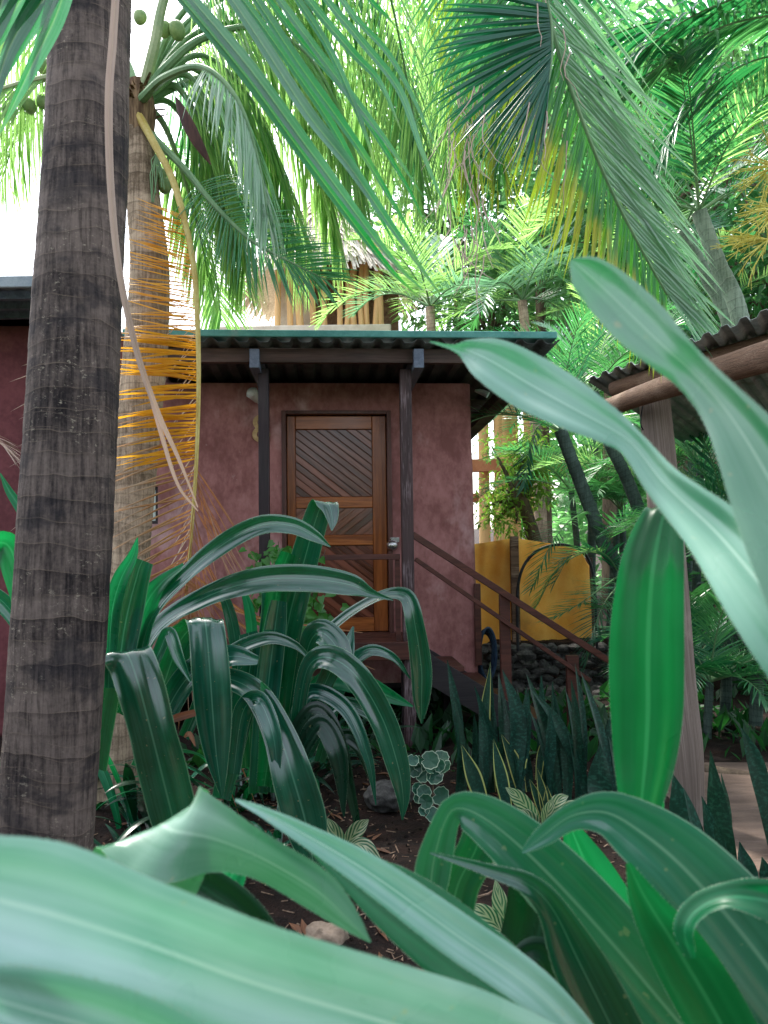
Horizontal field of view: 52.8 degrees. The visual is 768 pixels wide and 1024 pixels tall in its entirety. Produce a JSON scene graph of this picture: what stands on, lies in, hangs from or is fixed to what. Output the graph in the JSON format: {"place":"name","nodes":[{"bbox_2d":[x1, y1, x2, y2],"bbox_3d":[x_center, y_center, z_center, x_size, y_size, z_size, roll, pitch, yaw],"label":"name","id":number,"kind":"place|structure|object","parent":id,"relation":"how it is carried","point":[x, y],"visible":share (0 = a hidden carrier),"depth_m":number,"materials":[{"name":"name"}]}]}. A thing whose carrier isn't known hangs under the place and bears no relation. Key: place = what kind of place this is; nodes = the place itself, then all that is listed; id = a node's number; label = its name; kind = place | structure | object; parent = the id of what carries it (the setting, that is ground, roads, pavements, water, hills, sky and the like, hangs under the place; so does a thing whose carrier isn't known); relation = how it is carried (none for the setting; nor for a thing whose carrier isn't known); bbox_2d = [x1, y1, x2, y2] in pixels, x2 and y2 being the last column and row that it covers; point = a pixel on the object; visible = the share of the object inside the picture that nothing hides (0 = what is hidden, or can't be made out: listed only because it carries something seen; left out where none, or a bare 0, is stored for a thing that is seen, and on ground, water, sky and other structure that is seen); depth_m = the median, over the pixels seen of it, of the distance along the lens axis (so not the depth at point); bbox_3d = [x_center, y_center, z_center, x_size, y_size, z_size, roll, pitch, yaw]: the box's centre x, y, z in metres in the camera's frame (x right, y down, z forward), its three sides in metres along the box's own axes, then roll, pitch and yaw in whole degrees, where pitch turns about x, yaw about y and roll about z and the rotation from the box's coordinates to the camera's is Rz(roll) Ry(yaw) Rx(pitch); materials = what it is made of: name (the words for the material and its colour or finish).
{"place":"outdoors","nodes":[
{"label":"outdoors","id":0,"kind":"place"},
{"bbox_2d":[0,0,763,528],"label":"sky","id":1,"kind":"structure","parent":0,"point":[17,248],"materials":[{"name":"white"}]},
{"bbox_2d":[0,528,767,969],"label":"ground","id":2,"kind":"structure","parent":0,"point":[274,904],"depth_m":4.70,"materials":[{"name":"soil"}]},
{"bbox_2d":[0,276,123,736],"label":"neighbour cabin","id":3,"kind":"object","parent":2,"relation":"on","point":[15,298],"visible":0.2,"depth_m":6.94,"materials":[{"name":"paint"}]},
{"bbox_2d":[0,473,141,791],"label":"strap leaf plant","id":4,"kind":"object","parent":2,"relation":"on","point":[7,542],"visible":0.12,"depth_m":3.38,"materials":[{"name":"green plant"}]},
{"bbox_2d":[94,824,137,846],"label":"understorey plant","id":5,"kind":"object","parent":2,"relation":"on","point":[115,835],"visible":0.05,"depth_m":3.99,"materials":[{"name":"green plant"}]},
{"bbox_2d":[0,0,468,814],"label":"coconut palm","id":6,"kind":"object","parent":2,"relation":"on","point":[226,216],"visible":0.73,"depth_m":5.32,"materials":[{"name":"green plant"}]},
{"bbox_2d":[0,364,26,530],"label":"dead frond","id":7,"kind":"object","parent":6,"relation":"attached to","point":[10,451],"visible":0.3,"depth_m":5.50,"materials":[{"name":"brown plant"}]},
{"bbox_2d":[95,514,392,841],"bbox_3d":[-1.099,0.993,4.135,1.314,1.900,2.276,2,-4,-43],"label":"strap leaf plant","id":8,"kind":"object","parent":2,"relation":"on","point":[148,690],"visible":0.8,"depth_m":3.54,"materials":[{"name":"green plant"}]},
{"bbox_2d":[120,499,431,866],"bbox_3d":[-0.652,0.953,4.969,1.948,1.931,3.034,-1,-3,0],"label":"strap leaf plant","id":9,"kind":"object","parent":2,"relation":"on","point":[286,723],"visible":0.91,"depth_m":3.87,"materials":[{"name":"green plant"}]},
{"bbox_2d":[248,805,338,870],"bbox_3d":[-0.473,1.677,3.952,0.454,0.377,0.619,1,-3,-25],"label":"understorey plant","id":10,"kind":"object","parent":2,"relation":"on","point":[278,834],"visible":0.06,"depth_m":4.00,"materials":[{"name":"green plant"}]},
{"bbox_2d":[0,786,591,1023],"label":"strap leaf plant","id":11,"kind":"object","parent":2,"relation":"on","point":[170,921],"visible":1,"depth_m":0.50,"materials":[{"name":"green plant"}]},
{"bbox_2d":[305,921,349,945],"bbox_3d":[-0.230,1.722,3.147,0.183,0.102,0.160,-1,-3,0],"label":"rock","id":12,"kind":"object","parent":2,"relation":"on","point":[328,932],"visible":0.56,"depth_m":3.11,"materials":[{"name":"beige stone"}]},
{"bbox_2d":[327,818,380,858],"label":"striped plant","id":13,"kind":"object","parent":2,"relation":"on","point":[355,831],"visible":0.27,"depth_m":3.73,"materials":[{"name":"green plant"}]},
{"bbox_2d":[93,756,624,970],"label":"leaf litter","id":14,"kind":"object","parent":2,"relation":"on","point":[302,926],"visible":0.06,"depth_m":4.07,"materials":[{"name":"brown plant"}]},
{"bbox_2d":[122,329,608,746],"bbox_3d":[-0.323,0.475,9.734,4.188,3.505,7.275,-1,-3,-4],"label":"cabin","id":15,"kind":"object","parent":2,"relation":"on","point":[372,433],"visible":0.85,"depth_m":7.16,"materials":[{"name":"paint"}]},
{"bbox_2d":[152,487,157,523],"bbox_3d":[-2.127,-0.058,7.134,0.115,0.342,0.060,-1,-3,-4],"label":"window","id":16,"kind":"structure","parent":15,"relation":"in","point":[155,521],"depth_m":7.11,"materials":[{"name":"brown wood"}]},
{"bbox_2d":[239,540,348,631],"bbox_3d":[-0.694,0.700,6.107,0.896,0.976,0.454,-1,-3,0],"label":"climbing vine","id":17,"kind":"object","parent":15,"relation":"attached to","point":[273,555],"visible":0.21,"depth_m":6.08,"materials":[{"name":"green plant"}]},
{"bbox_2d":[287,416,387,631],"bbox_3d":[-0.436,0.106,7.246,0.927,2.017,0.055,-1,-3,-4],"label":"door","id":18,"kind":"structure","parent":15,"relation":"in","point":[341,460],"depth_m":7.25,"materials":[{"name":"brown wood"}]},
{"bbox_2d":[478,627,497,678],"bbox_3d":[0.964,1.359,7.309,0.189,0.575,0.266,-1,-3,0],"label":"hose coil","id":19,"kind":"object","parent":15,"relation":"attached to","point":[489,632],"visible":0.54,"depth_m":7.23,"materials":[{"name":"rubber"}]},
{"bbox_2d":[0,0,734,851],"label":"palm tree","id":20,"kind":"object","parent":2,"relation":"on","point":[56,652],"visible":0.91,"depth_m":2.65,"materials":[{"name":"green plant"}]},
{"bbox_2d":[293,1,445,234],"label":"leafy tree","id":21,"kind":"object","parent":2,"relation":"on","point":[379,93],"visible":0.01,"depth_m":21.91,"materials":[{"name":"green plant"}]},
{"bbox_2d":[363,780,412,812],"bbox_3d":[0.028,1.763,4.822,0.318,0.177,0.246,-1,-3,0],"label":"rock","id":22,"kind":"object","parent":2,"relation":"on","point":[386,800],"visible":0.7,"depth_m":4.74,"materials":[{"name":"stone"}]},
{"bbox_2d":[220,201,583,542],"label":"thatched house","id":23,"kind":"structure","parent":2,"relation":"on","point":[371,314],"depth_m":16.33,"materials":[{"name":"plant"}]},
{"bbox_2d":[309,209,543,331],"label":"feather palm","id":24,"kind":"object","parent":2,"relation":"on","point":[429,296],"visible":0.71,"depth_m":13.45,"materials":[{"name":"green plant"}]},
{"bbox_2d":[408,750,450,821],"bbox_3d":[0.257,1.595,4.461,0.254,0.447,0.166,-1,-3,0],"label":"round leaf plant","id":25,"kind":"object","parent":2,"relation":"on","point":[432,767],"visible":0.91,"depth_m":4.47,"materials":[{"name":"green plant"}]},
{"bbox_2d":[352,59,557,330],"bbox_3d":[1.748,-4.866,20.207,6.068,13.860,5.853,-3,-4,42],"label":"leafy tree","id":26,"kind":"object","parent":2,"relation":"on","point":[428,220],"visible":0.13,"depth_m":19.74,"materials":[{"name":"green plant"}]},
{"bbox_2d":[180,678,767,770],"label":"ground cover","id":27,"kind":"object","parent":2,"relation":"on","point":[421,738],"visible":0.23,"depth_m":6.50,"materials":[{"name":"green plant"}]},
{"bbox_2d":[477,890,492,897],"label":"twig","id":28,"kind":"object","parent":2,"relation":"on","point":[488,893],"visible":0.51,"depth_m":3.19,"materials":[{"name":"wood"}]},
{"bbox_2d":[447,660,533,804],"bbox_3d":[0.651,1.409,5.016,0.564,0.896,0.488,1,-3,-34],"label":"snake plant","id":29,"kind":"object","parent":2,"relation":"on","point":[486,766],"visible":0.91,"depth_m":4.92,"materials":[{"name":"green plant"}]},
{"bbox_2d":[475,880,506,932],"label":"striped plant","id":30,"kind":"object","parent":2,"relation":"on","point":[493,916],"visible":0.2,"depth_m":2.91,"materials":[{"name":"green plant"}]},
{"bbox_2d":[399,194,597,540],"bbox_3d":[2.741,-2.796,18.922,5.708,9.570,4.736,0,-3,-22],"label":"leafy tree","id":31,"kind":"object","parent":2,"relation":"on","point":[497,320],"visible":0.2,"depth_m":18.32,"materials":[{"name":"green plant"}]},
{"bbox_2d":[471,418,563,541],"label":"leafy tree","id":32,"kind":"object","parent":2,"relation":"on","point":[521,506],"visible":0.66,"depth_m":10.98,"materials":[{"name":"green plant"}]},
{"bbox_2d":[419,191,629,542],"bbox_3d":[2.375,-1.736,13.101,3.529,6.917,3.562,-1,-3,0],"label":"feather palm","id":33,"kind":"object","parent":2,"relation":"on","point":[527,275],"visible":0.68,"depth_m":12.90,"materials":[{"name":"green plant"}]},
{"bbox_2d":[475,536,593,643],"bbox_3d":[1.633,1.036,9.366,1.871,1.482,0.272,-1,-3,-3],"label":"canvas screen","id":34,"kind":"object","parent":2,"relation":"on","point":[499,563],"visible":0.41,"depth_m":9.39,"materials":[{"name":"yellow fabric"}]},
{"bbox_2d":[506,787,573,822],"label":"striped plant","id":35,"kind":"object","parent":2,"relation":"on","point":[522,801],"visible":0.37,"depth_m":4.08,"materials":[{"name":"green plant"}]},
{"bbox_2d":[482,642,608,695],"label":"stone wall","id":36,"kind":"structure","parent":2,"relation":"on","point":[524,661],"depth_m":8.56,"materials":[{"name":"grey stone"}]},
{"bbox_2d":[516,543,598,650],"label":"pipe arch","id":37,"kind":"structure","parent":36,"relation":"on","point":[518,585],"depth_m":8.23,"materials":[{"name":"metal"}]},
{"bbox_2d":[377,0,714,543],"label":"leafy tree","id":38,"kind":"object","parent":2,"relation":"on","point":[540,308],"visible":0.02,"depth_m":17.12,"materials":[{"name":"green plant"}]},
{"bbox_2d":[523,665,617,817],"bbox_3d":[1.163,1.432,4.931,0.673,0.841,0.630,-1,-3,0],"label":"snake plant","id":39,"kind":"object","parent":2,"relation":"on","point":[562,752],"visible":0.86,"depth_m":4.84,"materials":[{"name":"green plant"}]},
{"bbox_2d":[461,300,690,672],"bbox_3d":[1.815,-0.343,7.612,2.486,3.852,2.602,2,-4,-39],"label":"areca palm","id":40,"kind":"object","parent":2,"relation":"on","point":[608,552],"visible":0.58,"depth_m":7.47,"materials":[{"name":"green plant"}]},
{"bbox_2d":[487,267,675,624],"bbox_3d":[3.095,-0.820,10.715,3.259,5.275,3.176,0,-3,-23],"label":"areca palm","id":41,"kind":"object","parent":2,"relation":"on","point":[592,542],"visible":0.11,"depth_m":10.49,"materials":[{"name":"green plant"}]},
{"bbox_2d":[473,411,690,633],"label":"areca palm","id":42,"kind":"object","parent":2,"relation":"on","point":[597,486],"visible":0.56,"depth_m":9.75,"materials":[{"name":"green plant"}]},
{"bbox_2d":[414,791,767,1023],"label":"strap leaf plant","id":43,"kind":"object","parent":2,"relation":"on","point":[675,931],"visible":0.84,"depth_m":0.86,"materials":[{"name":"green plant"}]},
{"bbox_2d":[421,0,767,326],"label":"tall areca palm","id":44,"kind":"object","parent":2,"relation":"on","point":[671,67],"visible":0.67,"depth_m":6.00,"materials":[{"name":"green plant"}]},
{"bbox_2d":[555,426,635,550],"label":"woods","id":45,"kind":"object","parent":2,"relation":"on","point":[626,505],"depth_m":40.65,"materials":[{"name":"green plant"}]},
{"bbox_2d":[430,256,767,808],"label":"strap leaf plant","id":46,"kind":"object","parent":2,"relation":"on","point":[726,543],"visible":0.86,"depth_m":0.71,"materials":[{"name":"green plant"}]},
{"bbox_2d":[450,75,753,604],"bbox_3d":[4.194,-3.225,14.670,5.824,9.974,5.107,-1,-3,0],"label":"leafy tree","id":47,"kind":"object","parent":2,"relation":"on","point":[607,505],"visible":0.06,"depth_m":14.40,"materials":[{"name":"green plant"}]},
{"bbox_2d":[520,410,722,655],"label":"areca palm","id":48,"kind":"object","parent":2,"relation":"on","point":[685,472],"visible":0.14,"depth_m":9.31,"materials":[{"name":"green plant"}]},
{"bbox_2d":[504,170,755,588],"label":"hillside woods","id":49,"kind":"object","parent":2,"relation":"on","point":[567,537],"visible":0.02,"depth_m":22.00,"materials":[{"name":"green plant"}]},
{"bbox_2d":[521,1,767,546],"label":"leafy tree","id":50,"kind":"object","parent":2,"relation":"on","point":[677,9],"visible":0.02,"depth_m":17.47,"materials":[{"name":"green plant"}]},
{"bbox_2d":[533,226,767,591],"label":"areca palm","id":51,"kind":"object","parent":2,"relation":"on","point":[690,566],"visible":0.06,"depth_m":11.03,"materials":[{"name":"green plant"}]},
{"bbox_2d":[545,0,767,611],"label":"leafy tree","id":52,"kind":"object","parent":2,"relation":"on","point":[734,55],"visible":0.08,"depth_m":12.88,"materials":[{"name":"green plant"}]},
{"bbox_2d":[585,313,741,688],"bbox_3d":[3.853,-0.156,8.326,2.853,4.153,2.663,-3,-4,43],"label":"areca palm","id":53,"kind":"object","parent":2,"relation":"on","point":[696,567],"visible":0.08,"depth_m":8.53,"materials":[{"name":"green plant"}]},
{"bbox_2d":[580,560,767,686],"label":"areca palm","id":54,"kind":"object","parent":2,"relation":"on","point":[698,591],"visible":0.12,"depth_m":6.65,"materials":[{"name":"green plant"}]},
{"bbox_2d":[588,587,767,738],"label":"areca palm","id":55,"kind":"object","parent":2,"relation":"on","point":[711,667],"visible":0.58,"depth_m":6.36,"materials":[{"name":"green plant"}]},
{"bbox_2d":[589,309,767,825],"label":"log shelter","id":56,"kind":"object","parent":2,"relation":"on","point":[664,408],"visible":0.56,"depth_m":4.44,"materials":[{"name":"wood"}]},
{"bbox_2d":[594,431,763,725],"bbox_3d":[3.078,0.406,6.826,2.352,2.984,2.947,-1,-3,0],"label":"areca palm","id":57,"kind":"object","parent":2,"relation":"on","point":[710,484],"visible":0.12,"depth_m":6.89,"materials":[{"name":"green plant"}]},
{"bbox_2d":[627,116,767,337],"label":"leafy tree","id":58,"kind":"object","parent":2,"relation":"on","point":[760,288],"visible":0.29,"depth_m":10.98,"materials":[{"name":"green plant"}]},
{"bbox_2d":[669,751,758,877],"bbox_3d":[1.596,1.548,3.770,0.387,0.730,0.380,-1,-3,0],"label":"snake plant","id":59,"kind":"object","parent":2,"relation":"on","point":[717,820],"visible":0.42,"depth_m":3.81,"materials":[{"name":"green plant"}]},
{"bbox_2d":[671,193,766,337],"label":"leafy tree","id":60,"kind":"object","parent":2,"relation":"on","point":[751,313],"visible":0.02,"depth_m":14.55,"materials":[{"name":"green plant"}]},
{"bbox_2d":[675,321,766,688],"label":"areca palm","id":61,"kind":"object","parent":2,"relation":"on","point":[705,462],"visible":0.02,"depth_m":7.20,"materials":[{"name":"green plant"}]},
{"bbox_2d":[685,543,767,700],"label":"leafy tree","id":62,"kind":"object","parent":2,"relation":"on","point":[734,689],"visible":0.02,"depth_m":8.38,"materials":[{"name":"green plant"}]},
{"bbox_2d":[704,764,749,774],"bbox_3d":[2.462,1.841,5.397,0.608,0.139,0.130,-2,-3,20],"label":"edging log","id":63,"kind":"object","parent":2,"relation":"on","point":[723,770],"visible":0.3,"depth_m":5.39,"materials":[{"name":"brown wood"}]},
{"bbox_2d":[741,728,767,877],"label":"snake plant","id":64,"kind":"object","parent":2,"relation":"on","point":[758,771],"visible":0.92,"depth_m":4.03,"materials":[{"name":"green plant"}]},
{"bbox_2d":[666,762,767,878],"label":"path","id":65,"kind":"structure","parent":0,"point":[748,830],"depth_m":4.62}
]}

